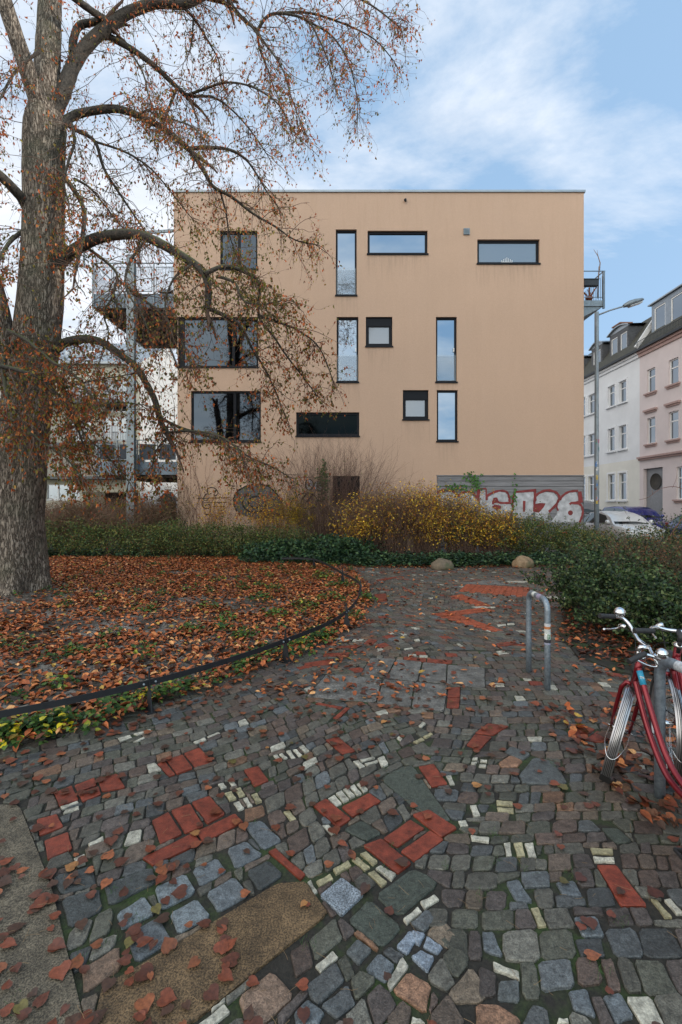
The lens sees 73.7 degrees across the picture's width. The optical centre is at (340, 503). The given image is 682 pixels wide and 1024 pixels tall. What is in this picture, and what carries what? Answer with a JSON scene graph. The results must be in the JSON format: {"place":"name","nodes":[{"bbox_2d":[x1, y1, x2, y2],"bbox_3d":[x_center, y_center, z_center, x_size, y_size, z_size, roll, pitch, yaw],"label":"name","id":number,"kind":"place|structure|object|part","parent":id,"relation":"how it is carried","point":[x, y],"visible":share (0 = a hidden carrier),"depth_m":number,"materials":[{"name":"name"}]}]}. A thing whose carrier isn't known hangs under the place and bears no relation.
{"place":"outdoors","nodes":[
{"label":"outdoors","id":0,"kind":"place"},
{"bbox_2d":[0,343,176,512],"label":"white house","id":1,"kind":"structure","parent":0,"point":[112,434],"depth_m":32.83,"materials":[{"name":"grey paint"}]},
{"bbox_2d":[46,484,79,500],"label":"window","id":2,"kind":"structure","parent":1,"relation":"in","point":[51,488],"depth_m":32.83,"materials":[{"name":"grey"}]},
{"bbox_2d":[67,420,90,440],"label":"window","id":3,"kind":"structure","parent":1,"relation":"in","point":[89,423],"depth_m":32.83,"materials":[{"name":"grey"}]},
{"bbox_2d":[65,349,94,354],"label":"roof window","id":4,"kind":"structure","parent":1,"relation":"in","point":[66,353],"depth_m":34.26,"materials":[{"name":"grey"}]},
{"bbox_2d":[73,383,92,411],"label":"window","id":5,"kind":"structure","parent":1,"relation":"in","point":[75,383],"depth_m":32.83,"materials":[{"name":"grey glass"}]},
{"bbox_2d":[103,417,125,439],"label":"window","id":6,"kind":"structure","parent":1,"relation":"in","point":[121,436],"depth_m":32.83,"materials":[{"name":"grey"}]},
{"bbox_2d":[104,380,125,412],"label":"window","id":7,"kind":"structure","parent":1,"relation":"in","point":[124,388],"depth_m":32.83,"materials":[{"name":"grey"}]},
{"bbox_2d":[158,493,176,540],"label":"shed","id":8,"kind":"structure","parent":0,"point":[170,501],"depth_m":20.68,"materials":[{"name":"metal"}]},
{"bbox_2d":[0,555,367,755],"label":"lawn soil","id":9,"kind":"structure","parent":0,"point":[27,742],"depth_m":6.10,"materials":[{"name":"brown soil"}]},
{"bbox_2d":[0,555,362,717],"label":"edge rail","id":10,"kind":"object","parent":9,"relation":"on","point":[149,682],"visible":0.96,"depth_m":4.11,"materials":[{"name":"metal"}]},
{"bbox_2d":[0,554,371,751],"bbox_3d":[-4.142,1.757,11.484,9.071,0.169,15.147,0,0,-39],"label":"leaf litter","id":11,"kind":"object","parent":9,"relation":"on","point":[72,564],"visible":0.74,"depth_m":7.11,"materials":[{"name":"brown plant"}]},
{"bbox_2d":[0,561,377,749],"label":"ground cover","id":12,"kind":"object","parent":9,"relation":"on","point":[34,719],"visible":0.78,"depth_m":5.19,"materials":[{"name":"green plant"}]},
{"bbox_2d":[228,537,321,561],"bbox_3d":[-1.871,1.527,14.462,2.914,0.930,2.508,0,0,42],"label":"ivy mound","id":13,"kind":"object","parent":9,"relation":"on","point":[281,546],"visible":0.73,"depth_m":14.14,"materials":[{"name":"green plant"}]},
{"bbox_2d":[288,531,396,563],"bbox_3d":[-0.153,1.460,14.623,3.365,1.154,2.459,0,0,-17],"label":"ivy mound","id":14,"kind":"object","parent":9,"relation":"on","point":[337,544],"visible":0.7,"depth_m":14.14,"materials":[{"name":"green plant"}]},
{"bbox_2d":[48,540,601,555],"bbox_3d":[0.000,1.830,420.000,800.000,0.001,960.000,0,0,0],"label":"ground","id":15,"kind":"structure","parent":0,"point":[232,552],"depth_m":17.08,"materials":[{"name":"brown soil"}]},
{"bbox_2d":[45,512,118,555],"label":"green shrub","id":16,"kind":"object","parent":15,"relation":"on","point":[56,542],"visible":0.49,"depth_m":15.73,"materials":[{"name":"green plant"}]},
{"bbox_2d":[45,489,123,549],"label":"twiggy hedge","id":17,"kind":"object","parent":15,"relation":"on","point":[73,509],"visible":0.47,"depth_m":17.02,"materials":[{"name":"brown plant"}]},
{"bbox_2d":[55,519,173,556],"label":"green shrub","id":18,"kind":"object","parent":15,"relation":"on","point":[110,541],"visible":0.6,"depth_m":15.55,"materials":[{"name":"green plant"}]},
{"bbox_2d":[75,486,193,550],"bbox_3d":[-7.604,0.591,17.568,5.293,2.740,4.433,0,0,0],"label":"twiggy hedge","id":19,"kind":"object","parent":15,"relation":"on","point":[152,513],"visible":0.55,"depth_m":16.94,"materials":[{"name":"brown plant"}]},
{"bbox_2d":[115,511,226,558],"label":"green shrub","id":20,"kind":"object","parent":15,"relation":"on","point":[164,543],"visible":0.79,"depth_m":15.09,"materials":[{"name":"green plant"}]},
{"bbox_2d":[140,469,212,548],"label":"climbing shrub","id":21,"kind":"object","parent":15,"relation":"on","point":[174,500],"visible":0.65,"depth_m":17.03,"materials":[{"name":"brown plant"}]},
{"bbox_2d":[0,0,434,595],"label":"linden tree","id":22,"kind":"object","parent":15,"relation":"on","point":[34,340],"visible":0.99,"depth_m":9.03,"materials":[{"name":"brown plant"}]},
{"bbox_2d":[187,475,254,553],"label":"wispy shrub","id":23,"kind":"object","parent":15,"relation":"on","point":[218,515],"visible":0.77,"depth_m":16.45,"materials":[{"name":"brown plant"}]},
{"bbox_2d":[169,515,273,557],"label":"green shrub","id":24,"kind":"object","parent":15,"relation":"on","point":[233,543],"visible":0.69,"depth_m":15.18,"materials":[{"name":"green plant"}]},
{"bbox_2d":[232,523,317,551],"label":"green shrub","id":25,"kind":"object","parent":15,"relation":"on","point":[272,535],"visible":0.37,"depth_m":15.32,"materials":[{"name":"green plant"}]},
{"bbox_2d":[234,489,316,538],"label":"wispy shrub","id":26,"kind":"object","parent":15,"relation":"on","point":[269,518],"visible":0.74,"depth_m":16.32,"materials":[{"name":"brown plant"}]},
{"bbox_2d":[269,484,330,538],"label":"wispy shrub","id":27,"kind":"object","parent":15,"relation":"on","point":[296,516],"visible":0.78,"depth_m":16.21,"materials":[{"name":"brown plant"}]},
{"bbox_2d":[254,426,426,546],"bbox_3d":[-0.035,-0.560,16.652,6.666,4.729,6.267,0,0,43],"label":"bare shrub","id":28,"kind":"object","parent":15,"relation":"on","point":[332,489],"visible":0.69,"depth_m":16.17,"materials":[{"name":"brown plant"}]},
{"bbox_2d":[83,189,604,552],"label":"apartment building","id":29,"kind":"structure","parent":15,"relation":"on","point":[461,315],"depth_m":17.35,"materials":[{"name":"painted plaster render"},{"name":"glass"},{"name":"grey metal"}]},
{"bbox_2d":[179,318,181,366],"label":"side window","id":30,"kind":"structure","parent":29,"relation":"in","point":[180,362],"depth_m":17.45,"materials":[{"name":"black"}]},
{"bbox_2d":[138,437,238,542],"bbox_3d":[-5.724,-0.803,17.319,4.226,4.612,0.013,0,0,0],"label":"wall creeper","id":31,"kind":"object","parent":29,"relation":"attached to","point":[195,495],"depth_m":17.32,"materials":[{"name":"brown plant"}]},
{"bbox_2d":[179,318,258,367],"bbox_3d":[-4.695,-6.144,17.427,3.138,1.952,0.245,0,0,0],"label":"window","id":32,"kind":"structure","parent":29,"relation":"in","point":[215,355],"depth_m":17.47,"materials":[{"name":"grey"}]},
{"bbox_2d":[190,391,261,442],"bbox_3d":[-4.391,-3.310,17.408,2.731,1.979,0.205,0,0,0],"label":"window","id":33,"kind":"structure","parent":29,"relation":"in","point":[228,404],"depth_m":17.47,"materials":[{"name":"grey"}]},
{"bbox_2d":[221,232,257,269],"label":"window","id":34,"kind":"structure","parent":29,"relation":"in","point":[253,240],"depth_m":17.47,"materials":[{"name":"grey"}]},
{"bbox_2d":[315,459,330,505],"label":"ivy sprig","id":35,"kind":"object","parent":29,"relation":"attached to","point":[323,480],"visible":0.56,"depth_m":17.29,"materials":[{"name":"green plant"}]},
{"bbox_2d":[295,413,359,436],"bbox_3d":[-0.506,-3.011,17.408,2.465,0.950,0.205,0,0,0],"label":"window","id":36,"kind":"structure","parent":29,"relation":"in","point":[350,421],"depth_m":17.47,"materials":[{"name":"black glass"}]},
{"bbox_2d":[277,439,396,537],"bbox_3d":[-0.016,-0.624,17.319,4.931,3.853,0.013,0,0,0],"label":"wall creeper","id":37,"kind":"object","parent":29,"relation":"attached to","point":[323,487],"depth_m":17.32,"materials":[{"name":"brown plant"}]},
{"bbox_2d":[335,231,356,296],"bbox_3d":[0.199,-9.179,17.408,0.855,2.560,0.205,0,0,0],"label":"window","id":38,"kind":"structure","parent":29,"relation":"in","point":[346,241],"depth_m":17.47,"materials":[{"name":"blue"}]},
{"bbox_2d":[333,476,359,505],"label":"window","id":39,"kind":"structure","parent":29,"relation":"in","point":[336,478],"depth_m":17.47,"materials":[{"name":"black glass"}]},
{"bbox_2d":[336,318,358,382],"bbox_3d":[0.249,-5.858,17.408,0.888,2.527,0.205,0,0,0],"label":"window","id":40,"kind":"structure","parent":29,"relation":"in","point":[347,354],"depth_m":17.47,"materials":[{"name":"blue"}]},
{"bbox_2d":[365,317,392,346],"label":"window","id":41,"kind":"structure","parent":29,"relation":"in","point":[378,329],"depth_m":17.43,"materials":[{"name":"grey"}]},
{"bbox_2d":[367,232,428,254],"bbox_3d":[2.158,-9.943,17.408,2.349,0.933,0.205,0,0,0],"label":"window","id":42,"kind":"structure","parent":29,"relation":"in","point":[379,243],"depth_m":17.47,"materials":[{"name":"blue"}]},
{"bbox_2d":[402,391,429,420],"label":"window","id":43,"kind":"structure","parent":29,"relation":"in","point":[415,403],"depth_m":17.43,"materials":[{"name":"grey glass"}]},
{"bbox_2d":[435,318,457,382],"bbox_3d":[4.018,-5.858,17.408,0.855,2.527,0.205,0,0,0],"label":"window","id":44,"kind":"structure","parent":29,"relation":"in","point":[445,327],"depth_m":17.47,"materials":[{"name":"blue"}]},
{"bbox_2d":[436,391,458,441],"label":"window","id":45,"kind":"structure","parent":29,"relation":"in","point":[446,400],"depth_m":17.47,"materials":[{"name":"blue"}]},
{"bbox_2d":[439,471,517,514],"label":"ivy sprig","id":46,"kind":"object","parent":29,"relation":"attached to","point":[474,483],"visible":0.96,"depth_m":17.32,"materials":[{"name":"green plant"}]},
{"bbox_2d":[477,241,540,264],"bbox_3d":[6.384,-9.594,17.408,2.432,0.966,0.205,0,0,0],"label":"window","id":47,"kind":"structure","parent":29,"relation":"in","point":[488,252],"depth_m":17.47,"materials":[{"name":"grey"}]},
{"bbox_2d":[584,287,596,299],"bbox_3d":[9.965,-8.342,18.211,0.472,0.641,0.391,0,0,0],"label":"flower pot","id":48,"kind":"object","parent":29,"relation":"on","point":[589,293],"visible":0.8,"depth_m":18.14,"materials":[{"name":"ceramic"}]},
{"bbox_2d":[584,278,599,286],"bbox_3d":[9.918,-8.778,18.100,0.620,0.270,0.220,0,0,0],"label":"planter box","id":49,"kind":"object","parent":29,"relation":"attached to","point":[591,282],"visible":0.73,"depth_m":18.01,"materials":[{"name":"metal"}]},
{"bbox_2d":[593,249,600,296],"bbox_3d":[10.323,-9.273,18.350,0.285,1.970,0.050,0,0,0],"label":"bare sapling","id":50,"kind":"object","parent":29,"relation":"on","point":[598,269],"visible":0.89,"depth_m":18.34,"materials":[{"name":"grey plant"}]},
{"bbox_2d":[431,558,453,569],"bbox_3d":[2.778,1.694,12.471,0.619,0.412,0.530,0,0,0],"label":"boulder","id":51,"kind":"object","parent":15,"relation":"on","point":[441,564],"visible":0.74,"depth_m":12.30,"materials":[{"name":"stone"}]},
{"bbox_2d":[512,555,533,567],"bbox_3d":[5.148,1.681,12.879,0.590,0.438,0.494,0,0,0],"label":"boulder","id":52,"kind":"object","parent":15,"relation":"on","point":[522,561],"visible":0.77,"depth_m":12.71,"materials":[{"name":"stone"}]},
{"bbox_2d":[486,501,602,555],"bbox_3d":[6.336,0.867,15.249,4.089,1.905,3.592,0,0,0],"label":"rose bush","id":53,"kind":"object","parent":15,"relation":"on","point":[529,545],"visible":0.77,"depth_m":14.69,"materials":[{"name":"green plant"}]},
{"bbox_2d":[0,557,681,1023],"bbox_3d":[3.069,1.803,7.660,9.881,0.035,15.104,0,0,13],"label":"cobblestone paving","id":54,"kind":"structure","parent":0,"point":[278,920],"depth_m":2.46,"materials":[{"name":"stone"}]},
{"bbox_2d":[48,547,587,567],"bbox_3d":[-1.159,1.622,14.231,17.956,0.414,2.692,0,0,6],"label":"ivy carpet","id":55,"kind":"object","parent":54,"relation":"on","point":[464,559],"visible":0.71,"depth_m":13.48,"materials":[{"name":"green plant"}]},
{"bbox_2d":[0,695,681,1023],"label":"fallen leaves","id":56,"kind":"object","parent":54,"relation":"on","point":[22,1010],"visible":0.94,"depth_m":2.08,"materials":[{"name":"plant"}]},
{"bbox_2d":[8,658,676,1023],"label":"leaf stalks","id":57,"kind":"object","parent":54,"relation":"on","point":[364,846],"visible":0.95,"depth_m":2.23,"materials":[{"name":"brown plant"}]},
{"bbox_2d":[321,485,398,552],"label":"yellow shrub","id":58,"kind":"object","parent":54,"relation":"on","point":[354,527],"visible":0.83,"depth_m":15.09,"materials":[{"name":"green plant"}]},
{"bbox_2d":[346,477,443,557],"bbox_3d":[1.713,0.401,15.307,3.481,2.804,3.454,0,0,0],"label":"yellow shrub","id":59,"kind":"object","parent":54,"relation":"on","point":[392,542],"visible":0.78,"depth_m":15.06,"materials":[{"name":"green plant"}]},
{"bbox_2d":[389,477,470,555],"bbox_3d":[3.076,0.351,15.447,3.355,2.904,3.228,0,0,29],"label":"yellow shrub","id":60,"kind":"object","parent":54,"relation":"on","point":[427,537],"visible":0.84,"depth_m":15.02,"materials":[{"name":"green plant"}]},
{"bbox_2d":[197,563,668,697],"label":"fallen leaves","id":61,"kind":"object","parent":54,"relation":"on","point":[226,685],"visible":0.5,"depth_m":5.17,"materials":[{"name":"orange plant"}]},
{"bbox_2d":[435,487,510,556],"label":"yellow shrub","id":62,"kind":"object","parent":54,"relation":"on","point":[461,525],"visible":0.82,"depth_m":15.05,"materials":[{"name":"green plant"}]},
{"bbox_2d":[467,503,538,557],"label":"yellow shrub","id":63,"kind":"object","parent":54,"relation":"on","point":[496,529],"visible":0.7,"depth_m":15.08,"materials":[{"name":"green plant"}]},
{"bbox_2d":[526,590,550,690],"bbox_3d":[2.004,1.370,4.638,0.059,0.919,0.528,0,0,1],"label":"bike stand","id":64,"kind":"object","parent":54,"relation":"on","point":[547,641],"visible":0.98,"depth_m":4.41,"materials":[{"name":"silver metal"}]},
{"bbox_2d":[535,518,624,553],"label":"rose bush","id":65,"kind":"object","parent":54,"relation":"on","point":[578,535],"visible":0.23,"depth_m":14.97,"materials":[{"name":"green plant"}]},
{"bbox_2d":[530,701,681,829],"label":"fallen leaves","id":66,"kind":"object","parent":54,"relation":"on","point":[668,801],"visible":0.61,"depth_m":3.15,"materials":[{"name":"brown plant"}]},
{"bbox_2d":[598,607,681,859],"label":"bicycle","id":67,"kind":"object","parent":54,"relation":"on","point":[637,670],"visible":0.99,"depth_m":2.72,"materials":[{"name":"metal"}]},
{"bbox_2d":[632,618,681,785],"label":"bicycle","id":68,"kind":"object","parent":54,"relation":"on","point":[674,678],"visible":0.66,"depth_m":2.82,"materials":[{"name":"metal"}]},
{"bbox_2d":[654,657,681,798],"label":"bike stand","id":69,"kind":"object","parent":54,"relation":"on","point":[660,670],"visible":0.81,"depth_m":2.75,"materials":[{"name":"silver metal"}]},
{"bbox_2d":[0,0,681,358],"label":"sky","id":70,"kind":"structure","parent":0,"point":[586,95],"materials":[{"name":"blue"}]},
{"bbox_2d":[584,500,601,514],"bbox_3d":[16.750,0.757,32.900,2.330,2.085,4.900,0,0,0],"label":"parked car","id":71,"kind":"object","parent":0,"point":[588,507],"visible":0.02,"depth_m":31.31,"materials":[{"name":"paint"}]},
{"bbox_2d":[584,316,651,509],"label":"terraced house","id":72,"kind":"structure","parent":0,"point":[619,418],"depth_m":32.50,"materials":[{"name":"paint"}]},
{"bbox_2d":[584,475,585,499],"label":"window","id":73,"kind":"structure","parent":72,"relation":"in","point":[584,475],"depth_m":36.49,"materials":[{"name":"grey"}]},
{"bbox_2d":[584,434,585,457],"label":"window","id":74,"kind":"structure","parent":72,"relation":"in","point":[584,434],"depth_m":36.42,"materials":[{"name":"grey"}]},
{"bbox_2d":[584,395,586,416],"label":"window","id":75,"kind":"structure","parent":72,"relation":"in","point":[585,395],"depth_m":36.42,"materials":[{"name":"grey"}]},
{"bbox_2d":[586,432,593,456],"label":"window","id":76,"kind":"structure","parent":72,"relation":"in","point":[592,435],"depth_m":35.87,"materials":[{"name":"grey"}]},
{"bbox_2d":[586,392,593,415],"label":"window","id":77,"kind":"structure","parent":72,"relation":"in","point":[591,396],"depth_m":35.86,"materials":[{"name":"grey"}]},
{"bbox_2d":[587,474,593,501],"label":"window","id":78,"kind":"structure","parent":72,"relation":"in","point":[592,476],"depth_m":35.87,"materials":[{"name":"grey"}]},
{"bbox_2d":[605,472,615,501],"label":"window","id":79,"kind":"structure","parent":72,"relation":"in","point":[612,475],"depth_m":33.09,"materials":[{"name":"grey"}]},
{"bbox_2d":[605,425,615,453],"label":"window","id":80,"kind":"structure","parent":72,"relation":"in","point":[612,432],"depth_m":33.09,"materials":[{"name":"grey"}]},
{"bbox_2d":[605,382,615,408],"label":"window","id":81,"kind":"structure","parent":72,"relation":"in","point":[612,390],"depth_m":33.09,"materials":[{"name":"grey glass"}]},
{"bbox_2d":[616,470,627,501],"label":"window","id":82,"kind":"structure","parent":72,"relation":"in","point":[624,476],"depth_m":31.69,"materials":[{"name":"grey"}]},
{"bbox_2d":[616,422,627,450],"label":"window","id":83,"kind":"structure","parent":72,"relation":"in","point":[624,429],"depth_m":31.69,"materials":[{"name":"grey"}]},
{"bbox_2d":[616,377,627,405],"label":"window","id":84,"kind":"structure","parent":72,"relation":"in","point":[624,385],"depth_m":31.69,"materials":[{"name":"grey"}]},
{"bbox_2d":[559,574,681,682],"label":"shrub bed soil","id":85,"kind":"object","parent":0,"point":[605,663],"visible":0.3,"depth_m":5.60,"materials":[{"name":"brown soil"}]},
{"bbox_2d":[519,536,681,624],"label":"evergreen shrub","id":86,"kind":"object","parent":85,"relation":"on","point":[595,561],"visible":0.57,"depth_m":6.90,"materials":[{"name":"green plant"}]},
{"bbox_2d":[546,525,672,571],"bbox_3d":[5.666,1.102,9.596,2.078,1.431,2.591,0,0,0],"label":"evergreen shrub","id":87,"kind":"object","parent":85,"relation":"on","point":[603,540],"visible":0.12,"depth_m":9.61,"materials":[{"name":"green plant"}]},
{"bbox_2d":[551,562,681,649],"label":"evergreen shrub","id":88,"kind":"object","parent":85,"relation":"on","point":[592,614],"visible":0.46,"depth_m":5.96,"materials":[{"name":"green plant"}]},
{"bbox_2d":[553,523,681,589],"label":"twiggy shrub","id":89,"kind":"object","parent":85,"relation":"on","point":[664,556],"visible":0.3,"depth_m":7.94,"materials":[{"name":"green plant"}]},
{"bbox_2d":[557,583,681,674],"bbox_3d":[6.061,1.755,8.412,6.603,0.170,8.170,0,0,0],"label":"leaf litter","id":90,"kind":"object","parent":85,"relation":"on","point":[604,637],"visible":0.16,"depth_m":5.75,"materials":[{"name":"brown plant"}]},
{"bbox_2d":[593,568,681,650],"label":"evergreen shrub","id":91,"kind":"object","parent":85,"relation":"on","point":[672,637],"visible":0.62,"depth_m":5.45,"materials":[{"name":"green plant"}]},
{"bbox_2d":[599,516,681,572],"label":"evergreen shrub","id":92,"kind":"object","parent":85,"relation":"on","point":[638,530],"visible":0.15,"depth_m":9.59,"materials":[{"name":"green plant"}]},
{"bbox_2d":[618,502,681,575],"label":"evergreen shrub","id":93,"kind":"object","parent":85,"relation":"on","point":[663,525],"visible":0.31,"depth_m":9.66,"materials":[{"name":"green plant"}]},
{"bbox_2d":[639,477,681,552],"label":"budded branch","id":94,"kind":"object","parent":93,"relation":"attached to","point":[656,491],"visible":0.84,"depth_m":9.00,"materials":[{"name":"brown plant"}]},
{"bbox_2d":[634,284,681,521],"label":"terraced house","id":95,"kind":"structure","parent":0,"point":[658,346],"depth_m":27.83,"materials":[{"name":"paint"}]},
{"bbox_2d":[642,407,657,447],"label":"window","id":96,"kind":"structure","parent":95,"relation":"in","point":[652,442],"depth_m":28.84,"materials":[{"name":"grey"}]},
{"bbox_2d":[643,368,656,396],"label":"window","id":97,"kind":"structure","parent":95,"relation":"in","point":[652,391],"depth_m":28.84,"materials":[{"name":"blue"}]},
{"bbox_2d":[647,468,662,518],"bbox_3d":[19.815,-0.275,28.623,0.090,3.910,1.727,0,0,0],"label":"door","id":98,"kind":"structure","parent":95,"relation":"in","point":[654,476],"depth_m":28.65,"materials":[{"name":"white wood"}]},
{"bbox_2d":[663,400,680,443],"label":"window","id":99,"kind":"structure","parent":95,"relation":"in","point":[673,415],"depth_m":26.94,"materials":[{"name":"blue"}]},
{"bbox_2d":[664,358,679,389],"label":"window","id":100,"kind":"structure","parent":95,"relation":"in","point":[674,382],"depth_m":26.94,"materials":[{"name":"blue"}]},
{"bbox_2d":[672,467,681,502],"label":"window","id":101,"kind":"structure","parent":95,"relation":"in","point":[679,500],"depth_m":26.46,"materials":[{"name":"grey"}]},
{"bbox_2d":[665,514,681,538],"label":"parked car","id":102,"kind":"object","parent":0,"point":[676,518],"visible":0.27,"depth_m":21.88,"materials":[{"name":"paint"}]},
{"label":"road","id":103,"kind":"structure","parent":0,"visible":0},
{"bbox_2d":[594,298,643,535],"bbox_3d":[11.854,-3.480,19.400,2.109,10.560,0.380,0,0,0],"label":"street lamp","id":104,"kind":"object","parent":103,"relation":"on","point":[632,303],"visible":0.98,"depth_m":19.33,"materials":[{"name":"metal"}]},
{"bbox_2d":[584,511,664,543],"bbox_3d":[12.950,1.073,21.350,2.160,1.455,4.201,0,0,0],"label":"parked car","id":105,"kind":"object","parent":103,"relation":"on","point":[616,519],"visible":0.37,"depth_m":20.48,"materials":[{"name":"paint"}]},
{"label":"side window","id":106,"kind":"part","parent":105,"relation":"part of","materials":[{"name":"glass"}]},
{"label":"side window","id":107,"kind":"part","parent":105,"relation":"part of","materials":[{"name":"black glass"}]},
{"bbox_2d":[602,506,668,534],"bbox_3d":[16.950,0.973,26.400,2.240,1.655,4.600,0,0,0],"label":"parked car","id":108,"kind":"object","parent":103,"relation":"on","point":[648,513],"visible":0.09,"depth_m":25.57,"materials":[{"name":"paint"}]}
]}

